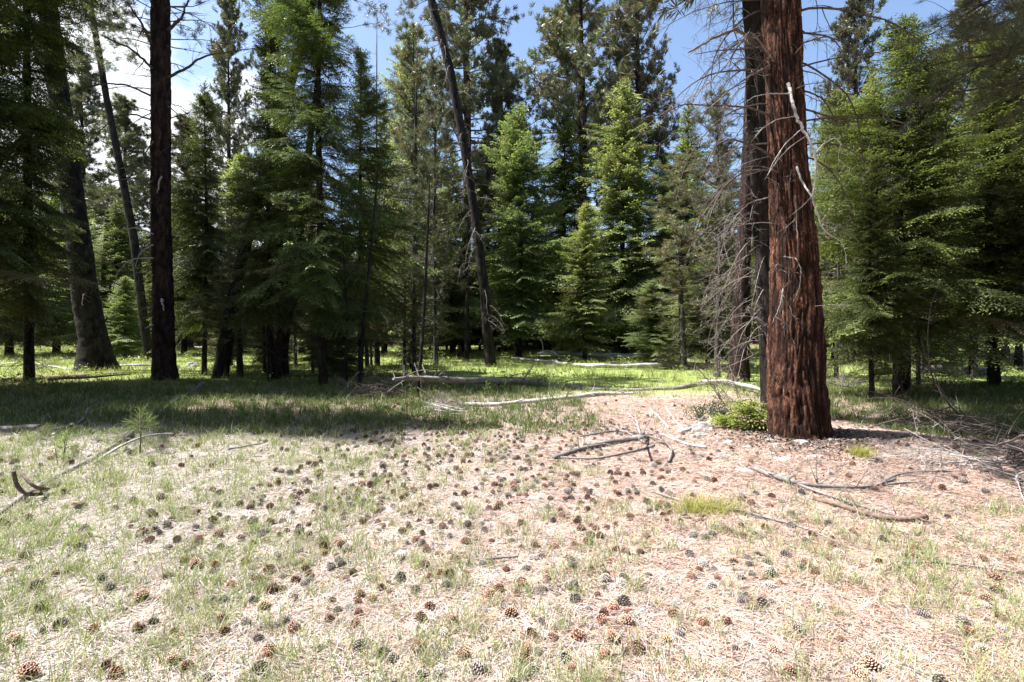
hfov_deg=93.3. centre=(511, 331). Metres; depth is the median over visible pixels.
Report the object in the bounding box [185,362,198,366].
rock
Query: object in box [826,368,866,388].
dead branches
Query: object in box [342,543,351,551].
pine cone
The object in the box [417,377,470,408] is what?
dead branches
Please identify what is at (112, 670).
pine cone
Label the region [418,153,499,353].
fir tree
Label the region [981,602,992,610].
pine cone
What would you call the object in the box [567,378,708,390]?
fallen log
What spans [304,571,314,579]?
pine cone
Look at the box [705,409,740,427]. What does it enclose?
fir seedling
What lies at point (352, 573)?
pine cone
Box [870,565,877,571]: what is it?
pine cone
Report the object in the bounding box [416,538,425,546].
pine cone
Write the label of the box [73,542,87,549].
pine cone
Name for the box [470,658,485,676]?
pine cone
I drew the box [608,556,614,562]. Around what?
pine cone
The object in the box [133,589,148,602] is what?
pine cone
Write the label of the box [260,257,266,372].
dead sapling
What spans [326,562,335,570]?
pine cone
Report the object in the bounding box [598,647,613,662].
pine cone
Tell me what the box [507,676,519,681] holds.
pine cone
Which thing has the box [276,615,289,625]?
pine cone
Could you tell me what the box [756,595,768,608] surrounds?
pine cone
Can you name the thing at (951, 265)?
young pine
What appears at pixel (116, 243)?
fir tree
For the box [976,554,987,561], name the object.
pine cone
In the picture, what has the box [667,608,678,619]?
pine cone
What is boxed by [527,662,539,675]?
pine cone
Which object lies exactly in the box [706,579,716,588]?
pine cone
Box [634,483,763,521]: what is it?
grass tussock
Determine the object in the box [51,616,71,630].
pine cone
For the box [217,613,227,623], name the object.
pine cone
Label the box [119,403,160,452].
pine seedling
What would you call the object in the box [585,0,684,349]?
pine tree
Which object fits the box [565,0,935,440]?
pine tree
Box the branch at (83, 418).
[50,408,88,432]
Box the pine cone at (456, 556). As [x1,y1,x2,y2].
[449,554,459,562]
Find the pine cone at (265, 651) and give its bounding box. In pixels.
[261,643,275,656]
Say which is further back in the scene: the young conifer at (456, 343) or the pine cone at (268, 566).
the young conifer at (456, 343)
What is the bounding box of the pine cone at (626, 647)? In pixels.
[621,646,629,655]
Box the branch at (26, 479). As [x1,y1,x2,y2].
[18,470,49,490]
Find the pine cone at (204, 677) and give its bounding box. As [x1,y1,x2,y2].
[201,671,214,681]
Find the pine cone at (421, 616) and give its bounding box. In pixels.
[414,611,427,624]
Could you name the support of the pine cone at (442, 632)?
on the ground at (412, 480)
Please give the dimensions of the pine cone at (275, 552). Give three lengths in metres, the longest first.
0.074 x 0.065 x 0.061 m
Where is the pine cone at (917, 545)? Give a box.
[909,543,919,550]
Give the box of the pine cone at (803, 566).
[796,563,806,571]
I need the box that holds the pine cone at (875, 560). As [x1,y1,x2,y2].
[874,558,882,564]
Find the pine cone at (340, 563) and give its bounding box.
[337,559,345,566]
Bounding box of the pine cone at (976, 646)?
[974,643,989,655]
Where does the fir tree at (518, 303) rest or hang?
on the ground at (412, 480)
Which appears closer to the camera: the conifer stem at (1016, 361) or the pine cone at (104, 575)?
the pine cone at (104, 575)
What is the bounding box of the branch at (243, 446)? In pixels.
[227,442,266,449]
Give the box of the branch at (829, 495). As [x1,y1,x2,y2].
[797,472,899,515]
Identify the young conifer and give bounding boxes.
[129,286,151,337]
[198,331,253,362]
[248,312,276,368]
[249,318,303,361]
[292,311,355,371]
[294,291,342,374]
[310,302,380,376]
[393,302,431,368]
[418,260,474,350]
[419,313,449,350]
[457,263,482,349]
[470,258,497,350]
[490,280,514,350]
[505,289,540,348]
[524,339,556,347]
[529,274,575,349]
[539,278,561,349]
[591,280,610,347]
[599,272,640,349]
[613,292,640,349]
[653,287,696,344]
[833,277,858,363]
[849,335,911,379]
[911,302,960,370]
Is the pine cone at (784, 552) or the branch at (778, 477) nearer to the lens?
the pine cone at (784, 552)
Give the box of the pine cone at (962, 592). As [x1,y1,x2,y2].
[959,591,970,598]
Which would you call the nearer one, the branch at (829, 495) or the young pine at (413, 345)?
the branch at (829, 495)
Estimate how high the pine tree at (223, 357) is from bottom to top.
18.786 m
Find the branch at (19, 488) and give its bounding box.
[11,470,43,495]
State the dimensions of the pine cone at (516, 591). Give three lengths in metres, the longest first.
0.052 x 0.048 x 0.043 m
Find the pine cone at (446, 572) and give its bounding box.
[445,568,454,578]
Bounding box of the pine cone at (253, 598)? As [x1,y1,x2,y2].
[249,595,257,603]
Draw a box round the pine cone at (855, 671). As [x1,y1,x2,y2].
[847,665,869,681]
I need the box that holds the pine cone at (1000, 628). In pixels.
[995,623,1009,633]
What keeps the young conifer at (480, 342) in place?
on the ground at (412, 480)
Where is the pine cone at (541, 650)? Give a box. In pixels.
[532,646,542,655]
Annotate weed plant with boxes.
[45,433,73,464]
[56,423,75,454]
[250,395,259,424]
[257,398,272,420]
[322,398,337,428]
[371,386,383,408]
[397,390,410,417]
[405,384,415,406]
[484,379,492,397]
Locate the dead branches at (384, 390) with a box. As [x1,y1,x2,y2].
[336,360,418,404]
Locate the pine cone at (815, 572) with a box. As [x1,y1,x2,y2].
[809,568,819,576]
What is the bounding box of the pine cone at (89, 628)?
[87,623,99,636]
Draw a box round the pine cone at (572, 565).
[568,561,576,571]
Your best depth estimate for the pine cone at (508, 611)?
2.64 m
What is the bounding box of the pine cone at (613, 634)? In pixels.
[605,628,618,644]
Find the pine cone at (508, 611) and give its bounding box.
[503,605,517,619]
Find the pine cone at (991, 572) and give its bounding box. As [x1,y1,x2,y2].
[985,569,1000,580]
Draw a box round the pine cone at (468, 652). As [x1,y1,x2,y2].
[456,646,470,660]
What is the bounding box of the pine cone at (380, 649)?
[377,646,388,658]
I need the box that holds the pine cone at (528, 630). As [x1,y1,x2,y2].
[524,627,537,640]
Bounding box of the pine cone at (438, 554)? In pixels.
[433,551,443,556]
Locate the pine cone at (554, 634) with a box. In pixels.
[546,631,558,641]
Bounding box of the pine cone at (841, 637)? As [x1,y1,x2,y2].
[836,634,846,642]
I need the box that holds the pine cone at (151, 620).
[146,617,159,627]
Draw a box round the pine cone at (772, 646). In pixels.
[767,642,780,654]
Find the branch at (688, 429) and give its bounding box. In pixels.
[679,416,712,432]
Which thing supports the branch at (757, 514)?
on the ground at (412, 480)
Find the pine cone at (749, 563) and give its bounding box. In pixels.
[745,560,752,568]
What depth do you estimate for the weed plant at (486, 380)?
11.22 m
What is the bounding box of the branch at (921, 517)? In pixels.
[812,479,950,529]
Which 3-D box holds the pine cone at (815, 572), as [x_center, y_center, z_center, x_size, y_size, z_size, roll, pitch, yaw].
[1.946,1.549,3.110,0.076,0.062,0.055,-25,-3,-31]
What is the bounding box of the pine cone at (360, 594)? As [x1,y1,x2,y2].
[353,589,365,599]
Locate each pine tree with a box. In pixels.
[5,0,139,371]
[33,51,120,348]
[62,0,151,359]
[81,0,274,380]
[83,91,178,309]
[98,211,111,309]
[139,113,225,347]
[183,0,262,277]
[207,0,399,378]
[239,4,295,331]
[265,84,326,378]
[365,11,459,328]
[391,58,468,364]
[391,84,447,362]
[394,0,506,366]
[416,0,524,352]
[446,196,490,360]
[459,36,552,351]
[514,0,655,350]
[565,0,820,418]
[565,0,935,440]
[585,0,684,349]
[632,148,737,369]
[674,86,755,376]
[692,63,758,381]
[808,0,895,245]
[856,0,1023,151]
[918,0,1003,351]
[981,0,1023,206]
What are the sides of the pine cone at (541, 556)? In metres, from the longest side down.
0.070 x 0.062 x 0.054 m
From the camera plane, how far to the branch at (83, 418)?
7.77 m
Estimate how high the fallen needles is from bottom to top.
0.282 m
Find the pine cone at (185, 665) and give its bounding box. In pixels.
[179,659,193,672]
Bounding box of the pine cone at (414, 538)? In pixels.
[411,536,419,543]
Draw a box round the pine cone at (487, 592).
[484,588,495,598]
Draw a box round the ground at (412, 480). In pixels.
[0,332,1023,681]
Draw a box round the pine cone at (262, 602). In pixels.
[256,599,271,610]
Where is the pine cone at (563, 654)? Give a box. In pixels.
[556,650,571,664]
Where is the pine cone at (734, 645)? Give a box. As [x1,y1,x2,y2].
[730,643,739,652]
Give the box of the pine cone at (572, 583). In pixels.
[568,578,578,589]
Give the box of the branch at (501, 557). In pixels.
[477,555,518,560]
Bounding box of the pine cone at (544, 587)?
[535,584,546,594]
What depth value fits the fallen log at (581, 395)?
11.07 m
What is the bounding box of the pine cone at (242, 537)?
[236,534,244,540]
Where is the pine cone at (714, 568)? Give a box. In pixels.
[710,566,717,572]
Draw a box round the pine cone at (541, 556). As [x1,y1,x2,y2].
[537,552,545,559]
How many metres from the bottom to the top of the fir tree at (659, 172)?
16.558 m
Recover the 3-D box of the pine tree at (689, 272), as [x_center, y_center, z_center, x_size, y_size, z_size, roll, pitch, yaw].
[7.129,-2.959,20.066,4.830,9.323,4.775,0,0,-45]
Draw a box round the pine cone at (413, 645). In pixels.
[411,638,426,654]
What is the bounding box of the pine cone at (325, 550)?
[320,549,327,555]
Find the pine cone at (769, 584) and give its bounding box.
[764,580,775,588]
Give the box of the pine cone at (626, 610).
[622,608,629,613]
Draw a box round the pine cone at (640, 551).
[637,548,644,555]
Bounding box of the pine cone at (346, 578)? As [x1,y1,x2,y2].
[342,574,350,581]
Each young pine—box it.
[190,256,292,376]
[202,225,275,365]
[209,244,265,371]
[210,197,250,365]
[238,178,314,374]
[273,279,314,366]
[292,188,340,372]
[296,224,352,334]
[344,276,397,366]
[356,313,391,365]
[357,274,391,363]
[364,248,408,365]
[374,231,429,371]
[378,257,453,372]
[815,146,861,378]
[824,253,863,361]
[891,222,964,375]
[913,172,981,363]
[925,244,1014,378]
[948,184,1020,367]
[983,204,1022,371]
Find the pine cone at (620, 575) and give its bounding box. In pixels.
[618,572,627,579]
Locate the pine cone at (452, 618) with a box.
[446,614,456,624]
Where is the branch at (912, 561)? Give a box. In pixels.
[898,527,1023,573]
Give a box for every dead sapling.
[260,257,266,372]
[318,197,358,386]
[348,156,387,387]
[370,38,381,362]
[403,170,451,394]
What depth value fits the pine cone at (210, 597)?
2.84 m
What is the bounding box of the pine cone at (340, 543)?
[337,540,345,548]
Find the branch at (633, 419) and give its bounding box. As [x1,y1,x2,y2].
[621,403,649,434]
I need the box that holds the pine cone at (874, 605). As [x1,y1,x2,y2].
[870,603,880,611]
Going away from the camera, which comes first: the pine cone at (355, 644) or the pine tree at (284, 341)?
the pine cone at (355, 644)
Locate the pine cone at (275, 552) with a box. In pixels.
[273,550,281,556]
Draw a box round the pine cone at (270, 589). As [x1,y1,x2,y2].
[266,582,278,594]
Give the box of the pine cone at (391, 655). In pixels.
[387,651,398,664]
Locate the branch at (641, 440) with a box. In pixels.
[606,409,656,443]
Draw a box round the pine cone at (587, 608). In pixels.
[584,605,591,612]
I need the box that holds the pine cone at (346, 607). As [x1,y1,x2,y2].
[344,604,353,612]
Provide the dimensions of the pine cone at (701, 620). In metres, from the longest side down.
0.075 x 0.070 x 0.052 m
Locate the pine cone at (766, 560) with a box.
[761,556,770,565]
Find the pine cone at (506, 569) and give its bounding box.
[502,566,509,572]
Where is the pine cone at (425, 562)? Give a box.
[420,560,429,568]
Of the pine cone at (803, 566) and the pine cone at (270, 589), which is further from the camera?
the pine cone at (803, 566)
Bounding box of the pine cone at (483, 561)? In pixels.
[478,559,485,566]
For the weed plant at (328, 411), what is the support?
on the ground at (412, 480)
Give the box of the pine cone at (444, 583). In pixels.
[441,580,450,589]
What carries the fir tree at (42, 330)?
on the ground at (412, 480)
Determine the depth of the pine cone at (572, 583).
2.92 m
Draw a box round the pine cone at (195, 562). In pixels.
[189,557,202,569]
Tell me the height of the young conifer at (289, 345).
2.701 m
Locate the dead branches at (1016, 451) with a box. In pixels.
[869,380,1023,481]
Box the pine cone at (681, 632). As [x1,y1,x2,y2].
[674,627,685,639]
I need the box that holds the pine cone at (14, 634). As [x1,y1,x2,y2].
[5,631,21,645]
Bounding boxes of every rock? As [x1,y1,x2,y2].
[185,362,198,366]
[672,435,685,441]
[689,432,705,438]
[691,421,713,431]
[717,451,731,456]
[735,468,753,472]
[767,443,779,446]
[773,456,792,461]
[777,473,792,477]
[794,439,809,444]
[806,454,822,458]
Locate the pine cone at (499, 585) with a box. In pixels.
[494,583,503,592]
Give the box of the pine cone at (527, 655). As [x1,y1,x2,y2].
[518,650,532,663]
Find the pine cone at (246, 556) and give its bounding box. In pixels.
[240,555,251,565]
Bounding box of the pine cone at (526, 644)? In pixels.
[521,640,532,652]
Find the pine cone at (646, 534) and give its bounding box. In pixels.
[642,532,650,538]
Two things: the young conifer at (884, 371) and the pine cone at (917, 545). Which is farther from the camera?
the young conifer at (884, 371)
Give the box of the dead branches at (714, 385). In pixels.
[680,342,744,403]
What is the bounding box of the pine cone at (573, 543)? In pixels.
[570,540,578,547]
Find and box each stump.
[455,345,463,358]
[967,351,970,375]
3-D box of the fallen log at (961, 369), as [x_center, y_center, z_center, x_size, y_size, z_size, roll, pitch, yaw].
[15.634,1.275,17.184,3.148,0.587,0.717,0,0,-6]
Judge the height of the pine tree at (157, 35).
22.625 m
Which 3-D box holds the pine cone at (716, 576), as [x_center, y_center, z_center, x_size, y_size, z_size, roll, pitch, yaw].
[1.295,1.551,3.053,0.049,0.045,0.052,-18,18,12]
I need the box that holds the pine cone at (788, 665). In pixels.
[782,662,794,675]
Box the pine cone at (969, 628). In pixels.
[961,625,975,636]
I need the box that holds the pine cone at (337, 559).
[334,555,341,562]
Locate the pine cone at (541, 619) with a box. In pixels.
[537,617,545,624]
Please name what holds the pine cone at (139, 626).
on the ground at (412, 480)
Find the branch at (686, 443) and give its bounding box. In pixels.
[660,428,709,448]
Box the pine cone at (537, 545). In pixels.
[530,541,539,549]
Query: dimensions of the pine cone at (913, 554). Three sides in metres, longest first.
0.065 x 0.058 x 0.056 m
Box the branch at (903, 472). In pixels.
[872,445,959,485]
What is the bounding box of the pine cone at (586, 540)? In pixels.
[583,537,592,545]
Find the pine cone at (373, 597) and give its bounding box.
[366,594,376,602]
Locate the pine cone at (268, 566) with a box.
[263,564,274,573]
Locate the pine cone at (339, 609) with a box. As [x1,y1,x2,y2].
[333,606,342,613]
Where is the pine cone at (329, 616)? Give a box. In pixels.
[323,613,334,622]
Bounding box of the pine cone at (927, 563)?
[922,560,933,567]
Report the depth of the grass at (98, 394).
3.87 m
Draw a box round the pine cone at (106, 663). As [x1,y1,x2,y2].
[98,658,114,672]
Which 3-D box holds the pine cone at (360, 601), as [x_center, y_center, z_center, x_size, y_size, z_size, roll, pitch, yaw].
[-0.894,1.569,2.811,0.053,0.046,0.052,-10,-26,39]
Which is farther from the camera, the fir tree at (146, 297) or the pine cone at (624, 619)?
the fir tree at (146, 297)
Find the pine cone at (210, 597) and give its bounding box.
[207,594,217,602]
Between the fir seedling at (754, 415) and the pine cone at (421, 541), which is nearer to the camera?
the pine cone at (421, 541)
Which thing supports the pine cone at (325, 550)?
on the ground at (412, 480)
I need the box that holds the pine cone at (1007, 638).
[998,634,1010,642]
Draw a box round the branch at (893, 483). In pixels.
[886,454,953,489]
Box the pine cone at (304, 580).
[300,577,310,587]
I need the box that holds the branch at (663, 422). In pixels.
[650,398,682,428]
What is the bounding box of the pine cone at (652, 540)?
[648,538,656,544]
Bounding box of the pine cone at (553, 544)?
[549,542,558,550]
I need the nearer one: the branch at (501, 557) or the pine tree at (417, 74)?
the branch at (501, 557)
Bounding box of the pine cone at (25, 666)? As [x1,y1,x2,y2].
[15,660,39,680]
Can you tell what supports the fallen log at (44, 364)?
on the ground at (412, 480)
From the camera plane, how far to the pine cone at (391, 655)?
2.31 m
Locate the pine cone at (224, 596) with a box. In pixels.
[218,594,229,602]
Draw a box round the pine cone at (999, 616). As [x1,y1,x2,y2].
[992,611,1006,621]
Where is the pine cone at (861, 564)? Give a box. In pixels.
[858,562,865,568]
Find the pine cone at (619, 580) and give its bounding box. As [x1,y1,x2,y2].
[616,578,626,586]
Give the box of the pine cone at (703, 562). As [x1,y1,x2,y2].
[698,558,707,567]
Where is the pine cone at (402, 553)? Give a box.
[395,550,406,560]
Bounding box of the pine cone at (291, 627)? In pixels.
[286,621,299,632]
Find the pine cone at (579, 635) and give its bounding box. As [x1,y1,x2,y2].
[569,628,586,644]
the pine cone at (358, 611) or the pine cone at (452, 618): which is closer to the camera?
the pine cone at (452, 618)
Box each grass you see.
[0,341,1023,400]
[0,376,1023,681]
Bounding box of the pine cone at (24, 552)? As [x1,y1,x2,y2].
[16,550,31,561]
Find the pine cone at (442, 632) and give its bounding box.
[438,627,448,638]
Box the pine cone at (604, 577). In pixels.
[600,573,610,582]
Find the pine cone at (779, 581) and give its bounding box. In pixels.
[774,578,785,585]
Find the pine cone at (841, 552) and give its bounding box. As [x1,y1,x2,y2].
[833,548,845,556]
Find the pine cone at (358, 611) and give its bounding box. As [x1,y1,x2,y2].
[354,607,362,616]
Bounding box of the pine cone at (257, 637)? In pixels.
[252,633,264,643]
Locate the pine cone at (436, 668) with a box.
[431,664,446,680]
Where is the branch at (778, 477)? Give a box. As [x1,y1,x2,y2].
[750,440,895,489]
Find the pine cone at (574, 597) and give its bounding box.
[569,593,581,604]
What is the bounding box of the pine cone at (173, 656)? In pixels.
[165,654,180,669]
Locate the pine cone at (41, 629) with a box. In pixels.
[38,623,47,632]
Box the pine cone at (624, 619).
[619,614,633,626]
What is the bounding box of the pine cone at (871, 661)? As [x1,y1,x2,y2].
[859,653,880,672]
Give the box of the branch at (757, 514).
[625,477,848,548]
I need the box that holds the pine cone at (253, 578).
[250,574,264,580]
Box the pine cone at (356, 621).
[350,617,360,627]
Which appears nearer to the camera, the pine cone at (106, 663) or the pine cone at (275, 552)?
the pine cone at (106, 663)
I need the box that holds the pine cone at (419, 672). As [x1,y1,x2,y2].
[414,668,427,681]
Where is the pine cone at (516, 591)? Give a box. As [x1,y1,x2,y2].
[513,588,520,596]
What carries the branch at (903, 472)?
on the ground at (412, 480)
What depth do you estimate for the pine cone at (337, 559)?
3.30 m
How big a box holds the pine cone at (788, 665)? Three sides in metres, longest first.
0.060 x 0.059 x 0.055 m
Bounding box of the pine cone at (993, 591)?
[987,587,998,595]
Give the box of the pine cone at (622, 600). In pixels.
[616,594,629,606]
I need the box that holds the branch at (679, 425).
[659,406,690,428]
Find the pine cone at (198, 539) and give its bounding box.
[193,534,203,542]
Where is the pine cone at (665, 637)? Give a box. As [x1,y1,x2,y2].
[659,632,671,644]
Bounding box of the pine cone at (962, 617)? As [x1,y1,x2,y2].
[954,613,969,626]
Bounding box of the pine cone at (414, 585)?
[410,584,419,592]
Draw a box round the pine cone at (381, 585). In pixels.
[377,583,385,590]
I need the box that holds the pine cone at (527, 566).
[521,564,531,571]
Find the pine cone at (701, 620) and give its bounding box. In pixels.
[696,615,708,626]
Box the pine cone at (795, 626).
[793,622,802,631]
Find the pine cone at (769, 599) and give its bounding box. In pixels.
[767,597,775,605]
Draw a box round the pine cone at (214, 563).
[211,560,219,567]
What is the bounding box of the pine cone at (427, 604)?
[424,601,435,611]
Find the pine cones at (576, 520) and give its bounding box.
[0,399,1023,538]
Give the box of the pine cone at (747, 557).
[744,554,751,561]
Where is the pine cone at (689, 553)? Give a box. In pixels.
[684,549,694,557]
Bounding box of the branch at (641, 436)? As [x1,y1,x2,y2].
[627,410,653,439]
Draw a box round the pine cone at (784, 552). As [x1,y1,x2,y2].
[780,549,791,558]
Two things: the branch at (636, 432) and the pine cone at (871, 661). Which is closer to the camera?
the pine cone at (871, 661)
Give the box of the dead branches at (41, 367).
[11,349,72,370]
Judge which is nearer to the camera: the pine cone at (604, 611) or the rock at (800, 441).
the pine cone at (604, 611)
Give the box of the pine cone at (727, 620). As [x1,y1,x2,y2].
[719,615,731,627]
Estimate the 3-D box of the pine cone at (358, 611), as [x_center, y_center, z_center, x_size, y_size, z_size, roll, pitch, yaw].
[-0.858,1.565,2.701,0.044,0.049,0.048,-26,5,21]
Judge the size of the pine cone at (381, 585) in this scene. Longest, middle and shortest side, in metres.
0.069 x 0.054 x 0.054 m
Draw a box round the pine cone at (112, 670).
[107,665,125,681]
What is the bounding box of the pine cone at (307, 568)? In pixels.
[301,563,309,572]
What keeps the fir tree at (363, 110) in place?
on the ground at (412, 480)
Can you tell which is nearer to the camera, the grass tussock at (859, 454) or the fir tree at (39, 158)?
the grass tussock at (859, 454)
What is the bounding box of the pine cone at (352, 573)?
[349,568,356,575]
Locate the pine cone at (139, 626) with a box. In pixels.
[131,620,145,633]
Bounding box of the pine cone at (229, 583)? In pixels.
[226,580,236,588]
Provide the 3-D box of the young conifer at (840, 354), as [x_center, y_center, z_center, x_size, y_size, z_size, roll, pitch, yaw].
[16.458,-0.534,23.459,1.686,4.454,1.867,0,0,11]
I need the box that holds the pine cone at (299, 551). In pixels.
[292,546,302,555]
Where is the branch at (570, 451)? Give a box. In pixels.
[534,411,658,458]
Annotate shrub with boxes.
[683,402,716,420]
[695,393,744,419]
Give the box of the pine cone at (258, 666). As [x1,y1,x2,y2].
[251,660,267,674]
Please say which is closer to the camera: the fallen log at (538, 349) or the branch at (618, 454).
the branch at (618, 454)
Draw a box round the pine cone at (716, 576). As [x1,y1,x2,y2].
[713,574,720,580]
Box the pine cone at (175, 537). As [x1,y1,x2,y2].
[172,535,181,542]
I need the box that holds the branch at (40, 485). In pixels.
[3,476,58,505]
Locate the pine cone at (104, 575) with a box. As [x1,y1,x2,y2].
[97,572,106,581]
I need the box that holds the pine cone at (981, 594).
[978,592,991,601]
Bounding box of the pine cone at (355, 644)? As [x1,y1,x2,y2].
[351,638,367,653]
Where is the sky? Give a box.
[0,0,1023,263]
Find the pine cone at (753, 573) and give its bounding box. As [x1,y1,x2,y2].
[747,569,756,576]
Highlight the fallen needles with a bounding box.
[0,391,1023,681]
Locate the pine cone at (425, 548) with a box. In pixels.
[422,546,430,554]
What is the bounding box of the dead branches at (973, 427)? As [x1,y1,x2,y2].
[826,287,1023,439]
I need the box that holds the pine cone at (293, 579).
[290,574,300,583]
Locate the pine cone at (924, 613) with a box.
[916,607,929,618]
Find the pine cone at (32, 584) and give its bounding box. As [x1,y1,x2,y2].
[28,578,43,590]
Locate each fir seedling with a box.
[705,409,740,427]
[721,396,767,431]
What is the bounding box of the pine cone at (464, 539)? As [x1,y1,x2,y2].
[460,537,470,544]
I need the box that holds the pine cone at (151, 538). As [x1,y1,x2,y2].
[144,535,155,542]
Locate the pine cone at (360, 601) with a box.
[354,598,362,605]
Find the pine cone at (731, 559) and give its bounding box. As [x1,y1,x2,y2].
[728,556,738,564]
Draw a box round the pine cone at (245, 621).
[239,616,250,628]
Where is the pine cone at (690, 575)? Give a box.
[685,571,695,580]
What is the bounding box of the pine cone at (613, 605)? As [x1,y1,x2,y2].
[607,600,618,611]
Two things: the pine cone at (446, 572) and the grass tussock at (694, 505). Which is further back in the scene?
the grass tussock at (694, 505)
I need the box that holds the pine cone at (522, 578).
[517,576,526,587]
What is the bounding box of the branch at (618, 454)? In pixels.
[549,434,657,459]
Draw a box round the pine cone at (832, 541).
[828,540,835,546]
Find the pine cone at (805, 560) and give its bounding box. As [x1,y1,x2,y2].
[799,557,811,567]
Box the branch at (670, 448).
[648,414,696,466]
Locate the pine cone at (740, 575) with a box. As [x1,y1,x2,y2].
[735,571,744,580]
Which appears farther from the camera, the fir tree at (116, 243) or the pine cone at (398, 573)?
the fir tree at (116, 243)
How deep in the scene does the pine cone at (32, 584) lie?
2.97 m
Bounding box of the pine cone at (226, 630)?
[217,626,231,636]
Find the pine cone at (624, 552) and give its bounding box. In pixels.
[620,546,629,554]
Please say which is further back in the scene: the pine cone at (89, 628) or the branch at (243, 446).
the branch at (243, 446)
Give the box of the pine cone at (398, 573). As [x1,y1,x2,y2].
[395,571,405,581]
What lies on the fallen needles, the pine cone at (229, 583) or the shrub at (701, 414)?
the pine cone at (229, 583)
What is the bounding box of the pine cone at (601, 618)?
[595,613,606,623]
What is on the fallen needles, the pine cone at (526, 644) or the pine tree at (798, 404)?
the pine cone at (526, 644)
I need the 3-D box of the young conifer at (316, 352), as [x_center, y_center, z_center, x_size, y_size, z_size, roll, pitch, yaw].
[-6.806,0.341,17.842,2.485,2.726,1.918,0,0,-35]
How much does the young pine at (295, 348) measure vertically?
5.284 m
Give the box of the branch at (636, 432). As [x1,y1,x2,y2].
[580,410,645,436]
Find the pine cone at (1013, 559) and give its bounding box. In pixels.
[1007,556,1016,562]
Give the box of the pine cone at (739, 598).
[736,594,747,605]
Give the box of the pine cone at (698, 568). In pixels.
[694,566,702,572]
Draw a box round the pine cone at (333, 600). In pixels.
[328,596,335,603]
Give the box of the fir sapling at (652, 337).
[621,280,686,361]
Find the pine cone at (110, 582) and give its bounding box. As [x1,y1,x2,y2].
[102,579,115,590]
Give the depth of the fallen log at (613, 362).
22.22 m
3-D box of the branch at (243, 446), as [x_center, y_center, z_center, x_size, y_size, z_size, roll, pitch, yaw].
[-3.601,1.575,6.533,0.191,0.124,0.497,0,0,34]
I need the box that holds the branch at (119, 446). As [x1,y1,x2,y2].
[93,427,173,462]
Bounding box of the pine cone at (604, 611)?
[598,607,608,616]
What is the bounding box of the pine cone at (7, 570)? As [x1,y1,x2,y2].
[4,566,18,575]
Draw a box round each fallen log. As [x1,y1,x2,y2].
[0,364,149,381]
[0,379,204,514]
[0,424,41,432]
[1,362,70,368]
[47,374,129,380]
[118,357,151,367]
[286,363,568,383]
[389,354,610,390]
[424,385,634,407]
[511,357,754,368]
[512,346,562,352]
[537,334,713,357]
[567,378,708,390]
[588,351,666,357]
[610,360,657,363]
[698,377,759,390]
[913,362,1001,375]
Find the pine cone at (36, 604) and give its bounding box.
[33,599,47,613]
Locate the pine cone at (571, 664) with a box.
[566,662,575,671]
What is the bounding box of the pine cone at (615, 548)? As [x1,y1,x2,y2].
[612,545,619,553]
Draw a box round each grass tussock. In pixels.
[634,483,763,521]
[843,443,877,459]
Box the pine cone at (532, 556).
[528,554,536,561]
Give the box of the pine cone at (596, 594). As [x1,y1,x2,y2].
[594,590,600,598]
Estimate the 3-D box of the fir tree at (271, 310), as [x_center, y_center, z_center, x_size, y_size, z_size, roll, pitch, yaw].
[-7.592,-4.032,15.561,4.037,12.706,4.306,0,0,5]
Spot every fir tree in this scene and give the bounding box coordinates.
[0,0,106,383]
[0,0,119,383]
[0,26,31,196]
[0,176,77,356]
[14,192,129,353]
[46,202,149,355]
[103,275,151,358]
[110,179,215,354]
[133,78,251,376]
[134,276,151,337]
[139,277,179,346]
[175,277,202,345]
[178,152,275,349]
[210,7,348,381]
[232,0,427,390]
[258,162,340,354]
[316,46,441,376]
[330,95,431,354]
[366,20,466,356]
[369,246,401,345]
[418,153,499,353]
[460,101,579,357]
[471,146,552,347]
[501,106,615,351]
[519,202,623,361]
[529,219,561,348]
[540,75,675,353]
[625,98,727,353]
[634,152,710,348]
[634,247,730,366]
[664,144,756,356]
[732,259,758,341]
[751,233,757,336]
[753,87,868,361]
[807,12,1023,399]
[822,153,939,401]
[829,72,922,279]
[854,44,1023,363]
[909,27,1023,385]
[964,141,1023,385]
[965,55,1023,359]
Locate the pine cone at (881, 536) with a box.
[877,534,887,542]
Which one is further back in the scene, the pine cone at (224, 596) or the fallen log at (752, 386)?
the fallen log at (752, 386)
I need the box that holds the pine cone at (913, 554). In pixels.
[911,552,920,559]
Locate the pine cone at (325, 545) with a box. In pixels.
[319,541,328,549]
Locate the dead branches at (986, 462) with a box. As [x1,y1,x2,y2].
[864,415,1023,498]
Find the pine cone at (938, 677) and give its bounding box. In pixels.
[931,672,948,681]
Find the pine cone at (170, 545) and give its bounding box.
[164,543,173,550]
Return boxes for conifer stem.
[840,215,949,394]
[910,229,947,384]
[1001,280,1022,369]
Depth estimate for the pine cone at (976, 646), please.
2.35 m
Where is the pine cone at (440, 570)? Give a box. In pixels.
[436,568,444,576]
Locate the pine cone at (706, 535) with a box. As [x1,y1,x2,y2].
[700,532,708,538]
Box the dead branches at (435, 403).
[424,397,464,413]
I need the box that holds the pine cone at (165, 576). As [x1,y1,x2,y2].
[162,571,173,580]
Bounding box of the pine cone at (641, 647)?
[629,639,644,655]
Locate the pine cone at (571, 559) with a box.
[566,555,575,562]
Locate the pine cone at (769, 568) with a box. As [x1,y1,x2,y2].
[763,565,775,576]

